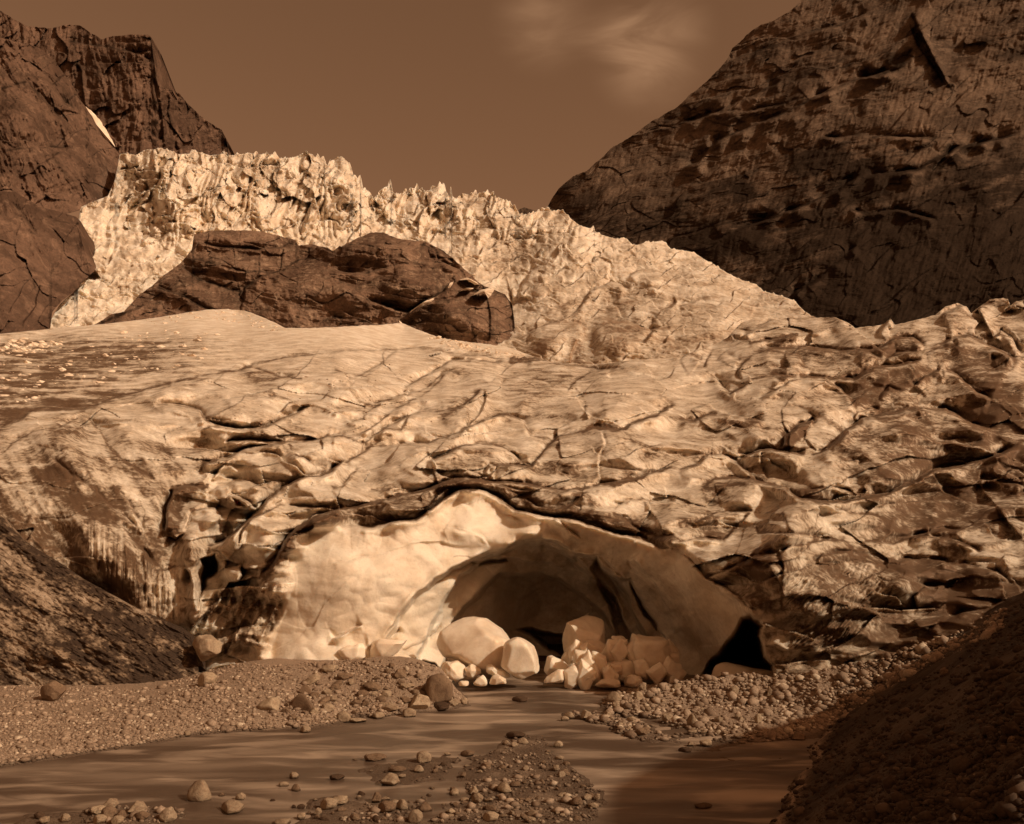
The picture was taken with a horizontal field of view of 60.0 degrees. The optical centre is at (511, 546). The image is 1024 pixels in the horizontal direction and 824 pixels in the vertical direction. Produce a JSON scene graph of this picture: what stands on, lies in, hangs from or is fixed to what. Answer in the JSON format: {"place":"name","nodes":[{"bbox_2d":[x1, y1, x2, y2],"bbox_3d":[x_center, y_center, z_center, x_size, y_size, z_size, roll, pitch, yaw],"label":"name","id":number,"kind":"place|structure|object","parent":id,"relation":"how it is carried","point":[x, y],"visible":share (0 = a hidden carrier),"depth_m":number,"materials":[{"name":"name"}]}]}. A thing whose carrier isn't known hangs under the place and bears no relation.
{"place":"outdoors","nodes":[
{"label":"outdoors","id":0,"kind":"place"},
{"bbox_2d":[0,181,100,333],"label":"cliff foot","id":1,"kind":"object","parent":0,"point":[47,265],"visible":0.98,"depth_m":319.78},
{"bbox_2d":[0,37,119,213],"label":"cliff buttress","id":2,"kind":"structure","parent":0,"point":[59,152],"depth_m":479.72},
{"bbox_2d":[86,107,114,145],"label":"snow patch","id":3,"kind":"object","parent":2,"relation":"on","point":[102,130],"visible":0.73,"depth_m":598.70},
{"bbox_2d":[0,11,234,154],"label":"cliff","id":4,"kind":"structure","parent":0,"point":[123,85],"depth_m":714.06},
{"bbox_2d":[94,230,514,344],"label":"rock outcrop","id":5,"kind":"object","parent":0,"point":[377,278],"visible":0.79,"depth_m":282.34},
{"bbox_2d":[410,298,433,311],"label":"snow ribbon","id":6,"kind":"object","parent":5,"relation":"on","point":[424,303],"visible":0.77,"depth_m":261.13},
{"bbox_2d":[474,288,493,297],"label":"snow ribbon","id":7,"kind":"object","parent":5,"relation":"on","point":[488,292],"visible":1,"depth_m":267.33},
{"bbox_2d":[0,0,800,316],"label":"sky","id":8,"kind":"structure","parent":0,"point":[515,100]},
{"bbox_2d":[0,661,819,823],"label":"river","id":9,"kind":"structure","parent":0,"point":[641,782],"depth_m":32.21,"materials":[{"name":"liquid"}]},
{"bbox_2d":[60,813,70,821],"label":"stone","id":10,"kind":"object","parent":9,"relation":"on","point":[65,817],"visible":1,"depth_m":25.62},
{"bbox_2d":[187,780,211,801],"bbox_3d":[-9.823,7.757,27.878,0.709,0.804,0.577,0,0,-29],"label":"boulder","id":11,"kind":"object","parent":9,"relation":"in","point":[198,790],"visible":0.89,"depth_m":27.75,"materials":[{"name":"stone"}]},
{"bbox_2d":[221,800,243,814],"bbox_3d":[-8.485,7.913,26.727,0.766,0.466,0.568,0,7,14],"label":"boulder","id":12,"kind":"object","parent":9,"relation":"on","point":[228,807],"visible":0.97,"depth_m":26.61,"materials":[{"name":"stone"}]},
{"bbox_2d":[275,818,290,823],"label":"boulder","id":13,"kind":"object","parent":9,"relation":"on","point":[283,821],"visible":1,"depth_m":25.46,"materials":[{"name":"stone"}]},
{"bbox_2d":[300,725,310,732],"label":"stone","id":14,"kind":"object","parent":9,"relation":"on","point":[305,729],"visible":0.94,"depth_m":38.10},
{"bbox_2d":[329,774,344,779],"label":"boulder","id":15,"kind":"object","parent":9,"relation":"on","point":[336,776],"visible":1,"depth_m":30.35,"materials":[{"name":"stone"}]},
{"bbox_2d":[349,718,366,722],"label":"stone","id":16,"kind":"object","parent":9,"relation":"on","point":[355,720],"visible":1,"depth_m":40.33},
{"bbox_2d":[364,753,386,761],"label":"boulder","id":17,"kind":"object","parent":9,"relation":"on","point":[374,757],"visible":1,"depth_m":33.02,"materials":[{"name":"brown stone"}]},
{"bbox_2d":[372,712,384,718],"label":"stone","id":18,"kind":"object","parent":9,"relation":"on","point":[377,715],"visible":1,"depth_m":41.33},
{"bbox_2d":[380,773,399,785],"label":"boulder","id":19,"kind":"object","parent":9,"relation":"in","point":[390,779],"visible":1,"depth_m":29.69,"materials":[{"name":"stone"}]},
{"bbox_2d":[402,708,415,716],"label":"stone","id":20,"kind":"object","parent":9,"relation":"in","point":[408,712],"visible":1,"depth_m":41.59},
{"bbox_2d":[410,694,430,708],"bbox_3d":[-4.462,7.590,43.065,1.099,0.884,1.091,0,-9,-13],"label":"boulder","id":21,"kind":"object","parent":9,"relation":"on","point":[419,701],"visible":0.95,"depth_m":42.70,"materials":[{"name":"stone"}]},
{"bbox_2d":[416,750,431,762],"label":"boulder","id":22,"kind":"object","parent":9,"relation":"on","point":[423,756],"visible":0.95,"depth_m":32.61,"materials":[{"name":"stone"}]},
{"bbox_2d":[441,660,465,682],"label":"ice block","id":23,"kind":"object","parent":9,"relation":"on","point":[454,670],"depth_m":50.02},
{"bbox_2d":[460,750,474,756],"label":"stone","id":24,"kind":"object","parent":9,"relation":"on","point":[466,753],"visible":0.93,"depth_m":33.82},
{"bbox_2d":[436,616,509,679],"bbox_3d":[-2.253,6.012,52.194,4.432,3.614,3.826,0,0,0],"label":"ice block","id":25,"kind":"object","parent":9,"relation":"on","point":[479,642],"depth_m":50.80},
{"bbox_2d":[465,664,480,677],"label":"ice block","id":26,"kind":"object","parent":25,"relation":"on","point":[472,670],"depth_m":50.19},
{"bbox_2d":[473,675,487,685],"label":"ice block","id":27,"kind":"object","parent":9,"relation":"on","point":[481,680],"depth_m":48.72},
{"bbox_2d":[483,811,498,821],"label":"boulder","id":28,"kind":"object","parent":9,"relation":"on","point":[488,816],"visible":1,"depth_m":25.62,"materials":[{"name":"stone"}]},
{"bbox_2d":[489,674,505,684],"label":"ice block","id":29,"kind":"object","parent":9,"relation":"on","point":[496,679],"depth_m":48.62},
{"bbox_2d":[486,664,509,677],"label":"ice block","id":30,"kind":"object","parent":9,"relation":"on","point":[491,669],"depth_m":49.39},
{"bbox_2d":[501,637,538,678],"bbox_3d":[0.458,6.277,49.774,2.208,2.376,1.880,0,0,0],"label":"ice block","id":31,"kind":"object","parent":9,"relation":"on","point":[520,660],"depth_m":48.94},
{"bbox_2d":[512,696,527,701],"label":"boulder","id":32,"kind":"object","parent":9,"relation":"in","point":[520,698],"visible":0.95,"depth_m":45.77,"materials":[{"name":"stone"}]},
{"bbox_2d":[544,669,563,682],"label":"ice block","id":33,"kind":"object","parent":9,"relation":"on","point":[557,676],"depth_m":50.02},
{"bbox_2d":[544,655,568,681],"bbox_3d":[2.709,7.293,52.743,1.601,1.578,1.505,0,0,0],"label":"ice block","id":34,"kind":"object","parent":9,"relation":"on","point":[552,664],"depth_m":52.34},
{"bbox_2d":[561,650,572,665],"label":"ice block","id":35,"kind":"object","parent":9,"relation":"on","point":[564,657],"depth_m":52.94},
{"bbox_2d":[568,639,583,662],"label":"ice block","id":36,"kind":"object","parent":35,"relation":"on","point":[574,645],"depth_m":52.40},
{"bbox_2d":[585,640,604,654],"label":"ice block","id":37,"kind":"object","parent":35,"relation":"on","point":[597,646],"depth_m":53.45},
{"bbox_2d":[564,664,578,688],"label":"ice block","id":38,"kind":"object","parent":9,"relation":"on","point":[571,673],"depth_m":49.97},
{"bbox_2d":[562,614,604,652],"bbox_3d":[4.607,6.086,56.147,2.869,3.398,2.386,0,0,0],"label":"ice block","id":39,"kind":"object","parent":9,"relation":"on","point":[583,629],"depth_m":55.63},
{"bbox_2d":[577,658,595,689],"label":"ice block","id":40,"kind":"object","parent":9,"relation":"on","point":[585,669],"depth_m":49.86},
{"bbox_2d":[577,650,601,685],"bbox_3d":[4.443,7.050,50.992,1.465,2.276,0.959,0,0,0],"label":"ice block","id":41,"kind":"object","parent":9,"relation":"on","point":[587,657],"depth_m":50.65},
{"bbox_2d":[573,649,585,664],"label":"ice block","id":42,"kind":"object","parent":41,"relation":"on","point":[578,655],"depth_m":51.23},
{"bbox_2d":[592,651,606,677],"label":"ice block","id":43,"kind":"object","parent":9,"relation":"on","point":[600,659],"depth_m":51.14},
{"bbox_2d":[595,678,620,687],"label":"ice block","id":44,"kind":"object","parent":9,"relation":"on","point":[608,683],"depth_m":49.45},
{"bbox_2d":[603,665,614,678],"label":"ice block","id":45,"kind":"object","parent":9,"relation":"on","point":[608,671],"depth_m":50.08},
{"bbox_2d":[602,657,637,682],"bbox_3d":[6.334,7.303,52.369,2.650,1.651,1.846,0,0,0],"label":"ice block","id":46,"kind":"object","parent":9,"relation":"on","point":[628,666],"depth_m":51.76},
{"bbox_2d":[604,639,627,661],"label":"ice block","id":47,"kind":"object","parent":46,"relation":"on","point":[610,644],"depth_m":52.19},
{"bbox_2d":[610,663,622,674],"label":"ice block","id":48,"kind":"object","parent":46,"relation":"on","point":[617,668],"depth_m":50.83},
{"bbox_2d":[610,638,627,661],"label":"ice block","id":49,"kind":"object","parent":46,"relation":"on","point":[619,651],"depth_m":51.95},
{"bbox_2d":[627,639,635,661],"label":"ice block","id":50,"kind":"object","parent":46,"relation":"on","point":[630,656],"depth_m":51.96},
{"bbox_2d":[624,674,642,687],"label":"ice block","id":51,"kind":"object","parent":9,"relation":"on","point":[632,681],"depth_m":50.29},
{"bbox_2d":[630,633,670,680],"bbox_3d":[8.269,6.612,52.216,2.543,2.833,2.069,0,0,0],"label":"ice block","id":52,"kind":"object","parent":9,"relation":"on","point":[652,650],"depth_m":51.30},
{"bbox_2d":[633,658,648,679],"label":"ice block","id":53,"kind":"object","parent":52,"relation":"on","point":[641,666],"depth_m":50.71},
{"bbox_2d":[670,652,679,663],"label":"ice block","id":54,"kind":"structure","parent":52,"relation":"on","point":[674,657],"depth_m":51.46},
{"bbox_2d":[668,639,678,652],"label":"ice block","id":55,"kind":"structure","parent":54,"relation":"on","point":[673,648],"depth_m":51.96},
{"bbox_2d":[667,663,681,682],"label":"ice block","id":56,"kind":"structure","parent":9,"relation":"on","point":[670,679],"depth_m":50.10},
{"bbox_2d":[694,802,711,808],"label":"boulder","id":57,"kind":"object","parent":9,"relation":"on","point":[704,805],"visible":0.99,"depth_m":27.10,"materials":[{"name":"stone"}]},
{"bbox_2d":[712,662,772,676],"bbox_3d":[13.626,7.391,50.233,4.703,1.622,1.598,0,0,0],"label":"ice block","id":58,"kind":"object","parent":9,"relation":"on","point":[730,668],"depth_m":49.91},
{"bbox_2d":[50,148,810,363],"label":"icefall","id":59,"kind":"object","parent":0,"point":[574,292],"visible":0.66,"depth_m":374.42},
{"bbox_2d":[0,592,1023,823],"bbox_3d":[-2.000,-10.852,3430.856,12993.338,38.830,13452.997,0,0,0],"label":"ground","id":60,"kind":"structure","parent":0,"point":[744,650],"depth_m":32.85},
{"bbox_2d":[39,816,49,823],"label":"stone","id":61,"kind":"object","parent":60,"relation":"on","point":[44,819],"visible":1,"depth_m":25.45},
{"bbox_2d":[40,680,65,700],"bbox_3d":[-22.331,7.117,43.066,1.334,1.223,0.846,0,-1,4],"label":"boulder","id":62,"kind":"object","parent":60,"relation":"on","point":[53,690],"visible":0.92,"depth_m":42.80,"materials":[{"name":"brown stone"}]},
{"bbox_2d":[90,805,105,814],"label":"stone","id":63,"kind":"object","parent":60,"relation":"on","point":[95,810],"visible":0.73,"depth_m":26.30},
{"bbox_2d":[0,515,206,685],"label":"debris covered ice","id":64,"kind":"structure","parent":60,"relation":"on","point":[62,623],"depth_m":49.44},
{"bbox_2d":[103,798,118,806],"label":"stone","id":65,"kind":"object","parent":60,"relation":"on","point":[113,802],"visible":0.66,"depth_m":26.93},
{"bbox_2d":[110,815,123,823],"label":"stone","id":66,"kind":"object","parent":60,"relation":"on","point":[117,819],"visible":1,"depth_m":25.21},
{"bbox_2d":[79,805,185,823],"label":"gravel","id":67,"kind":"structure","parent":60,"relation":"on","point":[159,809],"depth_m":26.19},
{"bbox_2d":[93,814,106,823],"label":"stone","id":68,"kind":"object","parent":67,"relation":"on","point":[99,818],"visible":1,"depth_m":25.35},
{"bbox_2d":[101,806,116,816],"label":"stone","id":69,"kind":"object","parent":67,"relation":"on","point":[109,811],"visible":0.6,"depth_m":25.91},
{"bbox_2d":[127,801,147,812],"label":"boulder","id":70,"kind":"object","parent":67,"relation":"on","point":[138,806],"visible":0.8,"depth_m":26.26,"materials":[{"name":"stone"}]},
{"bbox_2d":[135,811,149,819],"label":"stone","id":71,"kind":"object","parent":67,"relation":"on","point":[143,815],"visible":0.95,"depth_m":25.56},
{"bbox_2d":[159,806,176,822],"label":"stone","id":72,"kind":"object","parent":67,"relation":"on","point":[168,814],"visible":1,"depth_m":25.57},
{"bbox_2d":[192,634,222,661],"bbox_3d":[-17.101,5.712,49.710,1.615,1.514,1.429,0,0,0],"label":"boulder","id":73,"kind":"object","parent":60,"relation":"on","point":[206,647],"visible":1,"depth_m":49.34,"materials":[{"name":"stone"}]},
{"bbox_2d":[0,657,464,766],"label":"gravel","id":74,"kind":"structure","parent":60,"relation":"on","point":[95,742],"depth_m":40.14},
{"bbox_2d":[197,672,216,686],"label":"boulder","id":75,"kind":"object","parent":74,"relation":"on","point":[207,678],"visible":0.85,"depth_m":44.62,"materials":[{"name":"stone"}]},
{"bbox_2d":[258,697,279,710],"bbox_3d":[-11.056,7.233,40.385,1.034,0.691,0.883,-7,19,16],"label":"stone","id":76,"kind":"object","parent":60,"relation":"on","point":[271,703],"visible":0.94,"depth_m":40.09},
{"bbox_2d":[291,693,312,711],"bbox_3d":[-9.569,7.237,40.681,1.241,0.988,0.726,0,0,21],"label":"stone","id":77,"kind":"object","parent":60,"relation":"on","point":[301,701],"visible":0.82,"depth_m":40.34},
{"bbox_2d":[298,685,310,695],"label":"stone","id":78,"kind":"object","parent":60,"relation":"on","point":[304,688],"visible":0.67,"depth_m":42.72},
{"bbox_2d":[304,673,319,684],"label":"stone","id":79,"kind":"object","parent":60,"relation":"on","point":[312,679],"visible":0.84,"depth_m":44.55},
{"bbox_2d":[322,703,334,710],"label":"stone","id":80,"kind":"object","parent":60,"relation":"on","point":[328,706],"visible":0.85,"depth_m":40.92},
{"bbox_2d":[320,797,337,809],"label":"rock","id":81,"kind":"object","parent":60,"relation":"on","point":[327,803],"visible":0.98,"depth_m":26.82,"materials":[{"name":"stone"}]},
{"bbox_2d":[322,665,338,671],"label":"stone","id":82,"kind":"object","parent":60,"relation":"on","point":[328,668],"visible":1,"depth_m":46.34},
{"bbox_2d":[333,795,347,804],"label":"stone","id":83,"kind":"object","parent":60,"relation":"on","point":[341,799],"visible":0.82,"depth_m":27.33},
{"bbox_2d":[337,711,350,721],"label":"stone","id":84,"kind":"object","parent":60,"relation":"on","point":[343,716],"visible":0.98,"depth_m":40.31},
{"bbox_2d":[337,673,352,679],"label":"stone","id":85,"kind":"object","parent":60,"relation":"on","point":[343,676],"visible":0.98,"depth_m":45.22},
{"bbox_2d":[338,643,364,659],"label":"ice block","id":86,"kind":"object","parent":60,"relation":"on","point":[356,651],"depth_m":50.24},
{"bbox_2d":[364,682,380,690],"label":"stone","id":87,"kind":"object","parent":60,"relation":"on","point":[372,686],"visible":0.98,"depth_m":43.89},
{"bbox_2d":[372,792,381,802],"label":"stone","id":88,"kind":"object","parent":60,"relation":"on","point":[377,798],"visible":0.98,"depth_m":27.71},
{"bbox_2d":[379,702,398,710],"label":"stone","id":89,"kind":"object","parent":60,"relation":"on","point":[388,706],"visible":0.98,"depth_m":42.08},
{"bbox_2d":[388,766,405,771],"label":"stone","id":90,"kind":"object","parent":60,"relation":"on","point":[396,768],"visible":1,"depth_m":31.38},
{"bbox_2d":[393,668,406,678],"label":"stone","id":91,"kind":"object","parent":60,"relation":"on","point":[400,673],"visible":0.9,"depth_m":45.15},
{"bbox_2d":[396,799,407,810],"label":"stone","id":92,"kind":"object","parent":60,"relation":"on","point":[402,804],"visible":0.91,"depth_m":26.85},
{"bbox_2d":[400,683,413,688],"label":"stone","id":93,"kind":"object","parent":60,"relation":"on","point":[406,685],"visible":1,"depth_m":44.24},
{"bbox_2d":[419,802,431,811],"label":"stone","id":94,"kind":"object","parent":60,"relation":"on","point":[425,806],"visible":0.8,"depth_m":26.78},
{"bbox_2d":[425,673,452,701],"bbox_3d":[-3.634,7.119,44.109,1.381,1.666,1.024,0,0,-2],"label":"boulder","id":95,"kind":"object","parent":60,"relation":"on","point":[438,687],"visible":0.83,"depth_m":43.63,"materials":[{"name":"brown stone"}]},
{"bbox_2d":[433,701,449,710],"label":"stone","id":96,"kind":"object","parent":60,"relation":"on","point":[440,706],"visible":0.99,"depth_m":43.20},
{"bbox_2d":[447,699,460,706],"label":"stone","id":97,"kind":"object","parent":60,"relation":"on","point":[454,702],"visible":0.94,"depth_m":43.88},
{"bbox_2d":[339,736,604,823],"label":"gravel","id":98,"kind":"structure","parent":60,"relation":"on","point":[511,805],"depth_m":27.55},
{"bbox_2d":[378,801,396,812],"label":"boulder","id":99,"kind":"object","parent":98,"relation":"on","point":[386,806],"visible":0.95,"depth_m":26.53,"materials":[{"name":"brown stone"}]},
{"bbox_2d":[408,809,422,823],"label":"boulder","id":100,"kind":"object","parent":98,"relation":"on","point":[415,816],"visible":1,"depth_m":25.55,"materials":[{"name":"stone"}]},
{"bbox_2d":[471,793,483,802],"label":"stone","id":101,"kind":"object","parent":98,"relation":"on","point":[478,797],"visible":0.98,"depth_m":27.45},
{"bbox_2d":[498,783,510,792],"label":"stone","id":102,"kind":"object","parent":98,"relation":"on","point":[504,788],"visible":0.99,"depth_m":28.66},
{"bbox_2d":[506,731,524,738],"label":"boulder","id":103,"kind":"object","parent":98,"relation":"on","point":[513,734],"visible":0.93,"depth_m":37.13,"materials":[{"name":"stone"}]},
{"bbox_2d":[570,796,582,805],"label":"stone","id":104,"kind":"object","parent":98,"relation":"on","point":[576,801],"visible":0.91,"depth_m":27.25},
{"bbox_2d":[0,298,1023,675],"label":"glacier","id":105,"kind":"object","parent":60,"relation":"on","point":[692,512],"visible":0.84,"depth_m":66.82,"materials":[{"name":"ice"}]},
{"bbox_2d":[0,311,523,404],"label":"snow rubble","id":106,"kind":"object","parent":105,"relation":"on","point":[42,343],"visible":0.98,"depth_m":164.41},
{"bbox_2d":[370,639,406,656],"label":"ice block","id":107,"kind":"object","parent":105,"relation":"on","point":[385,647],"depth_m":50.72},
{"bbox_2d":[225,348,1018,474],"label":"ice grit","id":108,"kind":"object","parent":105,"relation":"on","point":[775,384],"visible":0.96,"depth_m":94.56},
{"bbox_2d":[580,710,591,718],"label":"boulder","id":109,"kind":"object","parent":60,"relation":"on","point":[585,714],"visible":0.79,"depth_m":41.04,"materials":[{"name":"stone"}]},
{"bbox_2d":[606,691,621,702],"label":"boulder","id":110,"kind":"object","parent":60,"relation":"on","point":[611,697],"visible":0.8,"depth_m":44.52,"materials":[{"name":"stone"}]},
{"bbox_2d":[635,727,650,734],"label":"boulder","id":111,"kind":"object","parent":60,"relation":"on","point":[643,731],"visible":1,"depth_m":37.15,"materials":[{"name":"brown stone"}]},
{"bbox_2d":[646,662,666,683],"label":"ice block","id":112,"kind":"object","parent":60,"relation":"on","point":[657,673],"depth_m":49.99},
{"bbox_2d":[661,713,672,721],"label":"stone","id":113,"kind":"object","parent":60,"relation":"on","point":[666,717],"visible":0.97,"depth_m":40.18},
{"bbox_2d":[663,656,686,680],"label":"ice block","id":114,"kind":"object","parent":60,"relation":"on","point":[669,664],"depth_m":50.04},
{"bbox_2d":[687,714,695,725],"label":"stone","id":115,"kind":"object","parent":60,"relation":"on","point":[691,719],"visible":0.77,"depth_m":38.92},
{"bbox_2d":[699,739,711,746],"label":"boulder","id":116,"kind":"object","parent":60,"relation":"on","point":[706,742],"visible":1,"depth_m":35.44,"materials":[{"name":"stone"}]},
{"bbox_2d":[572,608,1006,743],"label":"gravel","id":117,"kind":"structure","parent":60,"relation":"on","point":[779,682],"depth_m":41.63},
{"bbox_2d":[791,731,805,739],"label":"boulder","id":118,"kind":"object","parent":60,"relation":"on","point":[798,735],"visible":0.92,"depth_m":36.47,"materials":[{"name":"brown stone"}]},
{"bbox_2d":[770,598,1023,823],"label":"gravel","id":119,"kind":"structure","parent":60,"relation":"on","point":[1011,804],"depth_m":19.62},
{"bbox_2d":[518,207,535,214],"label":"crest","id":120,"kind":"object","parent":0,"point":[524,210],"visible":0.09,"depth_m":1503.68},
{"bbox_2d":[548,0,1023,327],"bbox_3d":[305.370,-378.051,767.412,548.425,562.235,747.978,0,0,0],"label":"mountain","id":121,"kind":"structure","parent":0,"point":[856,163],"depth_m":680.43,"materials":[{"name":"stone"}]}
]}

